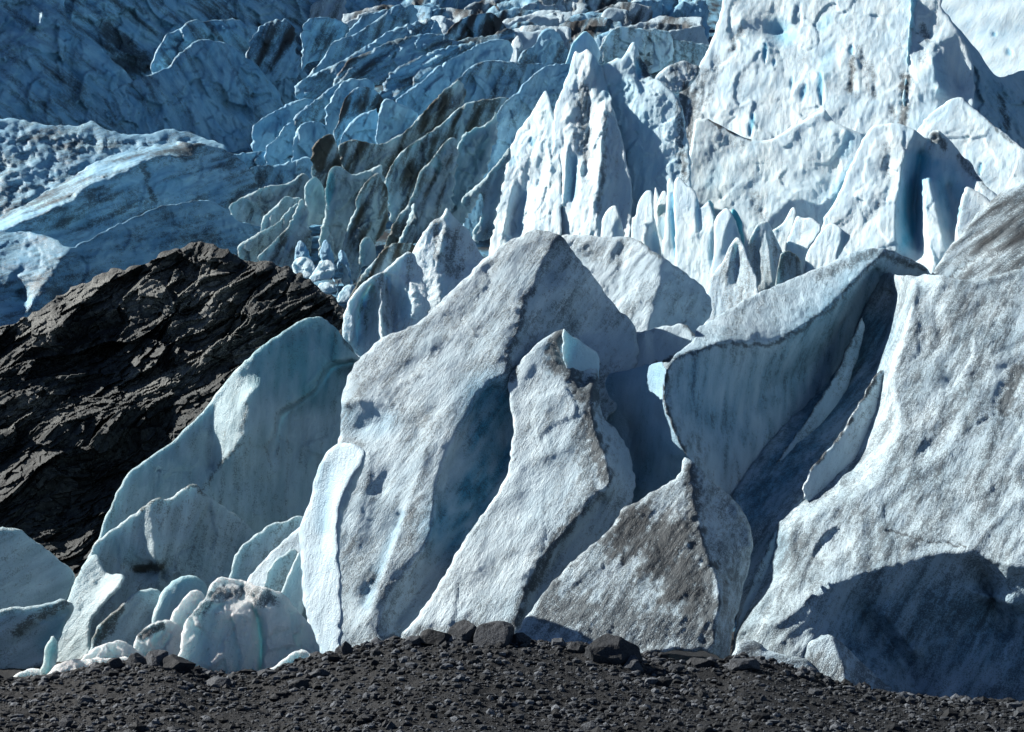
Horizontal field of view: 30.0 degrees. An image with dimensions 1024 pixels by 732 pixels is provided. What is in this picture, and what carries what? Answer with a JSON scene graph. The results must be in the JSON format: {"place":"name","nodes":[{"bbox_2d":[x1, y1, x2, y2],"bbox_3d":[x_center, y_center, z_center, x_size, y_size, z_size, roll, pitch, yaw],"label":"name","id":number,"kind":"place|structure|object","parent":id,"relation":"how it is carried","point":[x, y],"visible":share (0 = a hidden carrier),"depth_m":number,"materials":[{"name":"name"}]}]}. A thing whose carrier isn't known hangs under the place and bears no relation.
{"place":"outdoors","nodes":[
{"label":"outdoors","id":0,"kind":"place"},
{"bbox_2d":[230,0,736,631],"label":"glacier","id":1,"kind":"object","parent":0,"point":[714,6],"depth_m":177.23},
{"bbox_2d":[0,0,183,132],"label":"ice slope","id":2,"kind":"structure","parent":1,"relation":"on","point":[57,68],"depth_m":226.58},
{"bbox_2d":[0,118,226,216],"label":"ice shelf","id":3,"kind":"object","parent":1,"relation":"on","point":[37,160],"visible":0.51,"depth_m":180.09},
{"bbox_2d":[0,141,257,246],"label":"ice ridge","id":4,"kind":"structure","parent":1,"relation":"on","point":[90,202],"depth_m":169.84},
{"bbox_2d":[0,200,260,325],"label":"ice ridge","id":5,"kind":"structure","parent":1,"relation":"on","point":[38,272],"depth_m":149.57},
{"bbox_2d":[97,39,283,151],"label":"ice hump","id":6,"kind":"object","parent":1,"relation":"on","point":[228,96],"visible":0.69,"depth_m":235.59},
{"bbox_2d":[150,18,307,105],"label":"ice slope","id":7,"kind":"structure","parent":1,"relation":"on","point":[237,34],"depth_m":254.69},
{"bbox_2d":[64,0,401,80],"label":"ice slope","id":8,"kind":"structure","parent":1,"relation":"on","point":[127,36],"depth_m":273.04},
{"bbox_2d":[234,151,292,168],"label":"ice fin","id":9,"kind":"object","parent":1,"relation":"on","point":[251,159],"visible":0.13,"depth_m":185.46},
{"bbox_2d":[229,173,308,225],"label":"ice fin","id":10,"kind":"object","parent":1,"relation":"on","point":[254,208],"visible":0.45,"depth_m":164.29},
{"bbox_2d":[245,19,301,83],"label":"ice fin","id":11,"kind":"object","parent":1,"relation":"on","point":[272,54],"visible":0.77,"depth_m":249.79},
{"bbox_2d":[237,203,311,261],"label":"ice fin","id":12,"kind":"object","parent":1,"relation":"on","point":[252,248],"visible":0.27,"depth_m":140.87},
{"bbox_2d":[264,122,295,165],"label":"ice fin","id":13,"kind":"object","parent":1,"relation":"on","point":[279,148],"visible":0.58,"depth_m":186.45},
{"bbox_2d":[260,196,299,231],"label":"ice fin","id":14,"kind":"object","parent":1,"relation":"on","point":[276,213],"visible":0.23,"depth_m":146.01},
{"bbox_2d":[249,157,312,188],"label":"ice fin","id":15,"kind":"object","parent":1,"relation":"on","point":[277,174],"visible":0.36,"depth_m":176.32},
{"bbox_2d":[251,98,313,151],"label":"ice fin","id":16,"kind":"object","parent":1,"relation":"on","point":[267,129],"visible":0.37,"depth_m":193.00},
{"bbox_2d":[258,199,312,267],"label":"ice fin","id":17,"kind":"object","parent":1,"relation":"on","point":[279,251],"visible":0.71,"depth_m":138.00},
{"bbox_2d":[292,257,314,278],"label":"ice chunk","id":18,"kind":"object","parent":1,"relation":"on","point":[305,266],"visible":0.84,"depth_m":121.73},
{"bbox_2d":[291,121,325,161],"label":"ice fin","id":19,"kind":"object","parent":1,"relation":"on","point":[309,134],"visible":0.56,"depth_m":182.31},
{"bbox_2d":[304,177,325,226],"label":"ice fin","id":20,"kind":"object","parent":1,"relation":"on","point":[314,197],"visible":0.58,"depth_m":146.87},
{"bbox_2d":[293,82,341,130],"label":"ice fin","id":21,"kind":"object","parent":1,"relation":"on","point":[315,111],"visible":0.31,"depth_m":189.52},
{"bbox_2d":[309,260,335,281],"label":"ice chunk","id":22,"kind":"object","parent":1,"relation":"on","point":[324,269],"visible":0.98,"depth_m":119.74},
{"bbox_2d":[300,17,349,70],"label":"ice fin","id":23,"kind":"object","parent":1,"relation":"on","point":[319,36],"visible":0.73,"depth_m":234.35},
{"bbox_2d":[310,134,341,190],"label":"ice fin","id":24,"kind":"object","parent":1,"relation":"on","point":[325,158],"visible":0.53,"depth_m":157.88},
{"bbox_2d":[309,0,346,20],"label":"ice ridge","id":25,"kind":"structure","parent":1,"relation":"on","point":[335,9],"depth_m":287.37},
{"bbox_2d":[325,78,374,134],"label":"ice fin","id":26,"kind":"object","parent":1,"relation":"on","point":[344,89],"visible":0.51,"depth_m":184.88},
{"bbox_2d":[318,165,385,264],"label":"ice fin","id":27,"kind":"object","parent":1,"relation":"on","point":[343,188],"visible":0.44,"depth_m":145.33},
{"bbox_2d":[333,87,382,157],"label":"ice fin","id":28,"kind":"object","parent":1,"relation":"on","point":[358,101],"visible":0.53,"depth_m":179.97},
{"bbox_2d":[340,108,378,143],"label":"ice fin","id":29,"kind":"object","parent":1,"relation":"on","point":[362,127],"visible":0.62,"depth_m":176.36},
{"bbox_2d":[307,4,417,76],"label":"ice fin","id":30,"kind":"object","parent":1,"relation":"on","point":[390,19],"visible":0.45,"depth_m":213.05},
{"bbox_2d":[341,173,388,285],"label":"ice fin","id":31,"kind":"object","parent":1,"relation":"on","point":[369,218],"visible":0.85,"depth_m":138.99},
{"bbox_2d":[356,237,376,283],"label":"ice fin","id":32,"kind":"object","parent":1,"relation":"on","point":[367,253],"visible":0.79,"depth_m":126.92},
{"bbox_2d":[346,9,387,36],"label":"ice fin","id":33,"kind":"object","parent":1,"relation":"on","point":[364,21],"visible":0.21,"depth_m":231.32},
{"bbox_2d":[294,18,443,99],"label":"ice fin","id":34,"kind":"object","parent":1,"relation":"on","point":[314,86],"visible":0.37,"depth_m":201.31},
{"bbox_2d":[333,33,451,85],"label":"ice fin","id":35,"kind":"object","parent":1,"relation":"on","point":[376,65],"visible":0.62,"depth_m":196.82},
{"bbox_2d":[375,99,417,143],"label":"ice fin","id":36,"kind":"object","parent":1,"relation":"on","point":[395,119],"visible":0.84,"depth_m":172.38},
{"bbox_2d":[384,209,414,247],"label":"ice fin","id":37,"kind":"object","parent":1,"relation":"on","point":[398,226],"visible":0.46,"depth_m":127.99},
{"bbox_2d":[338,80,465,182],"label":"ice fin","id":38,"kind":"object","parent":1,"relation":"on","point":[357,156],"visible":0.61,"depth_m":167.90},
{"bbox_2d":[396,65,449,115],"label":"ice fin","id":39,"kind":"object","parent":1,"relation":"on","point":[421,97],"visible":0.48,"depth_m":177.07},
{"bbox_2d":[380,41,474,101],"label":"ice fin","id":40,"kind":"object","parent":1,"relation":"on","point":[401,80],"visible":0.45,"depth_m":189.04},
{"bbox_2d":[405,137,458,243],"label":"ice fin","id":41,"kind":"object","parent":1,"relation":"on","point":[431,196],"visible":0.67,"depth_m":138.00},
{"bbox_2d":[385,97,508,222],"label":"ice fin","id":42,"kind":"object","parent":1,"relation":"on","point":[411,161],"visible":0.46,"depth_m":163.34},
{"bbox_2d":[412,208,483,313],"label":"ice serac","id":43,"kind":"object","parent":1,"relation":"on","point":[448,255],"visible":0.42,"depth_m":99.33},
{"bbox_2d":[451,112,497,223],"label":"ice fin","id":44,"kind":"object","parent":1,"relation":"on","point":[475,145],"visible":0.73,"depth_m":140.75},
{"bbox_2d":[444,12,505,40],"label":"ice fin","id":45,"kind":"object","parent":1,"relation":"on","point":[479,25],"visible":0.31,"depth_m":228.84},
{"bbox_2d":[442,39,512,85],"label":"ice fin","id":46,"kind":"object","parent":1,"relation":"on","point":[458,66],"visible":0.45,"depth_m":185.72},
{"bbox_2d":[450,28,514,45],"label":"ice fin","id":47,"kind":"object","parent":1,"relation":"on","point":[508,34],"visible":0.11,"depth_m":204.91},
{"bbox_2d":[461,148,510,242],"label":"ice fin","id":48,"kind":"object","parent":1,"relation":"on","point":[488,187],"visible":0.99,"depth_m":133.42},
{"bbox_2d":[452,60,544,106],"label":"ice fin","id":49,"kind":"object","parent":1,"relation":"on","point":[490,79],"visible":0.51,"depth_m":174.46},
{"bbox_2d":[463,63,569,236],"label":"ice fin","id":50,"kind":"object","parent":1,"relation":"on","point":[515,111],"visible":0.49,"depth_m":160.53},
{"bbox_2d":[489,91,561,254],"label":"ice spire","id":51,"kind":"structure","parent":1,"relation":"on","point":[530,198],"depth_m":152.97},
{"bbox_2d":[503,14,558,27],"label":"ice ridge","id":52,"kind":"structure","parent":1,"relation":"on","point":[545,21],"depth_m":263.12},
{"bbox_2d":[513,25,571,51],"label":"ice ridge","id":53,"kind":"structure","parent":1,"relation":"on","point":[564,32],"depth_m":249.43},
{"bbox_2d":[518,28,568,65],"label":"ice fin","id":54,"kind":"object","parent":1,"relation":"on","point":[549,47],"visible":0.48,"depth_m":189.78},
{"bbox_2d":[565,31,600,64],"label":"ice fin","id":55,"kind":"object","parent":1,"relation":"on","point":[584,41],"visible":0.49,"depth_m":180.11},
{"bbox_2d":[558,17,621,45],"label":"ice ridge","id":56,"kind":"structure","parent":1,"relation":"on","point":[593,27],"depth_m":260.63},
{"bbox_2d":[551,49,632,236],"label":"ice spire","id":57,"kind":"structure","parent":1,"relation":"on","point":[588,147],"depth_m":150.80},
{"bbox_2d":[601,206,623,236],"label":"ice slab","id":58,"kind":"structure","parent":1,"relation":"on","point":[612,226],"depth_m":133.10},
{"bbox_2d":[594,2,652,24],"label":"ice ridge","id":59,"kind":"structure","parent":1,"relation":"on","point":[637,13],"depth_m":276.77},
{"bbox_2d":[598,26,673,73],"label":"ice serac","id":60,"kind":"object","parent":1,"relation":"on","point":[617,42],"visible":0.67,"depth_m":194.94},
{"bbox_2d":[631,190,660,255],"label":"ice slab","id":61,"kind":"structure","parent":1,"relation":"on","point":[644,229],"depth_m":138.06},
{"bbox_2d":[602,42,691,236],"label":"ice serac","id":62,"kind":"object","parent":1,"relation":"on","point":[648,111],"visible":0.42,"depth_m":150.76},
{"bbox_2d":[656,191,666,255],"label":"ice slab","id":63,"kind":"structure","parent":1,"relation":"on","point":[661,212],"depth_m":139.15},
{"bbox_2d":[662,178,675,265],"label":"ice slab","id":64,"kind":"structure","parent":1,"relation":"on","point":[668,248],"depth_m":135.97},
{"bbox_2d":[639,38,708,97],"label":"ice serac","id":65,"kind":"object","parent":1,"relation":"on","point":[691,52],"visible":0.3,"depth_m":196.33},
{"bbox_2d":[647,16,704,28],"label":"ice ridge","id":66,"kind":"structure","parent":1,"relation":"on","point":[687,22],"depth_m":266.18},
{"bbox_2d":[655,61,699,92],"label":"ice block","id":67,"kind":"structure","parent":1,"relation":"on","point":[680,76],"depth_m":158.27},
{"bbox_2d":[669,26,708,44],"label":"ice ridge","id":68,"kind":"structure","parent":1,"relation":"on","point":[695,34],"depth_m":252.37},
{"bbox_2d":[669,0,710,38],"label":"ice ridge","id":69,"kind":"structure","parent":1,"relation":"on","point":[696,8],"depth_m":283.04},
{"bbox_2d":[673,177,714,292],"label":"ice slab","id":70,"kind":"structure","parent":1,"relation":"on","point":[694,235],"depth_m":134.01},
{"bbox_2d":[709,208,740,279],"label":"ice slab","id":71,"kind":"structure","parent":1,"relation":"on","point":[726,232],"depth_m":130.88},
{"bbox_2d":[704,237,758,324],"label":"ice slab","id":72,"kind":"structure","parent":1,"relation":"on","point":[733,281],"depth_m":125.99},
{"bbox_2d":[747,221,782,291],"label":"ice slab","id":73,"kind":"structure","parent":1,"relation":"on","point":[764,251],"depth_m":131.90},
{"bbox_2d":[689,109,862,252],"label":"ice slab","id":74,"kind":"structure","parent":1,"relation":"on","point":[802,167],"depth_m":152.21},
{"bbox_2d":[773,207,796,251],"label":"ice slab","id":75,"kind":"structure","parent":1,"relation":"on","point":[782,232],"depth_m":136.43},
{"bbox_2d":[775,251,802,284],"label":"ice slab","id":76,"kind":"structure","parent":1,"relation":"on","point":[790,265],"depth_m":128.19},
{"bbox_2d":[786,216,820,271],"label":"ice slab","id":77,"kind":"structure","parent":1,"relation":"on","point":[804,233],"depth_m":131.94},
{"bbox_2d":[678,0,974,198],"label":"ice wall","id":78,"kind":"structure","parent":1,"relation":"on","point":[770,69],"depth_m":172.12,"materials":[{"name":"ice"}]},
{"bbox_2d":[803,223,849,273],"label":"ice slab","id":79,"kind":"structure","parent":1,"relation":"on","point":[828,245],"depth_m":128.62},
{"bbox_2d":[821,123,996,273],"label":"ice buttress","id":80,"kind":"structure","parent":1,"relation":"on","point":[901,191],"depth_m":142.40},
{"bbox_2d":[902,0,1023,148],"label":"ice shoulder","id":81,"kind":"object","parent":1,"relation":"on","point":[999,102],"visible":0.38,"depth_m":174.82},
{"bbox_2d":[917,97,1023,194],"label":"ice ridge","id":82,"kind":"structure","parent":1,"relation":"on","point":[990,151],"depth_m":158.09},
{"bbox_2d":[955,187,989,239],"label":"ice block","id":83,"kind":"structure","parent":1,"relation":"on","point":[973,202],"depth_m":136.37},
{"bbox_2d":[941,0,1023,76],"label":"snow slope","id":84,"kind":"structure","parent":1,"relation":"on","point":[992,31],"depth_m":242.17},
{"bbox_2d":[0,631,1023,731],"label":"ground","id":85,"kind":"structure","parent":0,"point":[412,681],"depth_m":50.36,"materials":[{"name":"gravel"}]},
{"bbox_2d":[0,599,73,668],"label":"ice block","id":86,"kind":"structure","parent":85,"relation":"on","point":[27,633],"depth_m":73.97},
{"bbox_2d":[0,527,74,609],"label":"ice block","id":87,"kind":"structure","parent":85,"relation":"on","point":[32,572],"depth_m":79.37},
{"bbox_2d":[40,636,57,674],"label":"ice block","id":88,"kind":"structure","parent":85,"relation":"on","point":[50,655],"depth_m":67.45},
{"bbox_2d":[48,656,127,673],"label":"ice block","id":89,"kind":"structure","parent":85,"relation":"on","point":[69,665],"depth_m":67.06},
{"bbox_2d":[56,554,124,661],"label":"ice hump","id":90,"kind":"object","parent":85,"relation":"on","point":[96,586],"visible":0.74,"depth_m":76.62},
{"bbox_2d":[81,640,144,659],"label":"ice block","id":91,"kind":"structure","parent":85,"relation":"on","point":[117,649],"depth_m":68.37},
{"bbox_2d":[88,588,160,652],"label":"ice hump","id":92,"kind":"object","parent":85,"relation":"on","point":[128,620],"visible":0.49,"depth_m":75.91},
{"bbox_2d":[133,620,181,655],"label":"ice block","id":93,"kind":"structure","parent":85,"relation":"on","point":[163,635],"depth_m":69.05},
{"bbox_2d":[87,484,254,640],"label":"ice fin","id":94,"kind":"object","parent":85,"relation":"on","point":[160,544],"visible":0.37,"depth_m":80.21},
{"bbox_2d":[0,241,344,577],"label":"rock outcrop","id":95,"kind":"object","parent":85,"relation":"on","point":[111,379],"visible":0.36,"depth_m":99.62,"materials":[{"name":"stone"}]},
{"bbox_2d":[349,243,414,298],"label":"ice slab","id":96,"kind":"structure","parent":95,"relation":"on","point":[389,255],"depth_m":101.21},
{"bbox_2d":[342,252,430,357],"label":"ice serac","id":97,"kind":"object","parent":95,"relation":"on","point":[391,298],"visible":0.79,"depth_m":94.36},
{"bbox_2d":[152,575,206,622],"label":"ice hump","id":98,"kind":"object","parent":85,"relation":"on","point":[174,593],"visible":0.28,"depth_m":75.97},
{"bbox_2d":[163,654,195,671],"bbox_3d":[-9.638,8.658,55.319,0.921,0.615,0.725,0,-5,0],"label":"boulder","id":99,"kind":"object","parent":85,"relation":"on","point":[174,661],"visible":0.77,"depth_m":55.22,"materials":[{"name":"stone"}]},
{"bbox_2d":[170,590,204,630],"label":"ice block","id":100,"kind":"structure","parent":85,"relation":"on","point":[186,607],"depth_m":70.51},
{"bbox_2d":[67,316,359,648],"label":"ice fin","id":101,"kind":"object","parent":85,"relation":"on","point":[253,442],"visible":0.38,"depth_m":86.32,"materials":[{"name":"ice"}]},
{"bbox_2d":[178,577,319,673],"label":"ice block","id":102,"kind":"structure","parent":85,"relation":"on","point":[231,625],"depth_m":65.54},
{"bbox_2d":[229,516,302,580],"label":"ice flake","id":103,"kind":"object","parent":85,"relation":"on","point":[253,553],"visible":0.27,"depth_m":73.96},
{"bbox_2d":[247,528,300,586],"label":"ice flake","id":104,"kind":"object","parent":85,"relation":"on","point":[257,576],"visible":0.31,"depth_m":71.93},
{"bbox_2d":[263,549,296,591],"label":"ice flake","id":105,"kind":"object","parent":85,"relation":"on","point":[278,571],"visible":0.46,"depth_m":71.08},
{"bbox_2d":[281,553,303,614],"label":"ice flake","id":106,"kind":"object","parent":85,"relation":"on","point":[292,591],"visible":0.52,"depth_m":69.90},
{"bbox_2d":[420,629,450,644],"bbox_3d":[-2.227,8.001,55.991,0.951,0.588,0.702,-2,-6,21],"label":"boulder","id":107,"kind":"object","parent":85,"relation":"on","point":[430,637],"visible":0.82,"depth_m":55.77,"materials":[{"name":"stone"}]},
{"bbox_2d":[448,620,476,643],"bbox_3d":[-1.406,7.906,56.165,0.693,0.873,0.855,4,-7,-38],"label":"boulder","id":108,"kind":"object","parent":85,"relation":"on","point":[463,630],"visible":0.66,"depth_m":55.94,"materials":[{"name":"stone"}]},
{"bbox_2d":[299,230,638,653],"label":"ice ridge","id":109,"kind":"structure","parent":85,"relation":"on","point":[411,474],"depth_m":72.32,"materials":[{"name":"ice"}]},
{"bbox_2d":[473,621,514,646],"bbox_3d":[-0.532,7.885,55.631,1.134,0.930,0.955,-1,-6,14],"label":"boulder","id":110,"kind":"object","parent":85,"relation":"on","point":[494,633],"visible":0.74,"depth_m":55.38,"materials":[{"name":"stone"}]},
{"bbox_2d":[401,329,635,638],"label":"ice ridge","id":111,"kind":"structure","parent":85,"relation":"on","point":[564,496],"depth_m":68.72,"materials":[{"name":"ice"}]},
{"bbox_2d":[584,633,642,664],"bbox_3d":[2.841,8.268,54.647,1.631,1.206,1.221,-3,-6,27],"label":"boulder","id":112,"kind":"object","parent":85,"relation":"on","point":[612,649],"visible":0.71,"depth_m":54.33,"materials":[{"name":"stone"}]},
{"bbox_2d":[517,457,752,658],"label":"ice ridge","id":113,"kind":"structure","parent":85,"relation":"on","point":[664,568],"depth_m":63.83,"materials":[{"name":"ice"}]},
{"bbox_2d":[732,638,817,671],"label":"ice block","id":114,"kind":"structure","parent":85,"relation":"on","point":[749,647],"depth_m":60.80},
{"bbox_2d":[805,634,897,692],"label":"ice block","id":115,"kind":"structure","parent":85,"relation":"on","point":[832,657],"depth_m":60.49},
{"bbox_2d":[730,269,1023,701],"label":"ice slope","id":116,"kind":"structure","parent":85,"relation":"on","point":[878,496],"depth_m":66.94,"materials":[{"name":"ice"}]},
{"bbox_2d":[562,234,711,369],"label":"ice ridge","id":117,"kind":"structure","parent":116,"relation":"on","point":[644,287],"depth_m":85.36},
{"bbox_2d":[605,248,931,503],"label":"ice ridge","id":118,"kind":"structure","parent":116,"relation":"on","point":[723,398],"depth_m":74.05,"materials":[{"name":"ice"}]},
{"bbox_2d":[635,323,694,367],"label":"ice slab","id":119,"kind":"structure","parent":118,"relation":"on","point":[663,344],"depth_m":76.21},
{"bbox_2d":[932,181,1023,279],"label":"ice ridge","id":120,"kind":"structure","parent":116,"relation":"on","point":[988,242],"depth_m":79.81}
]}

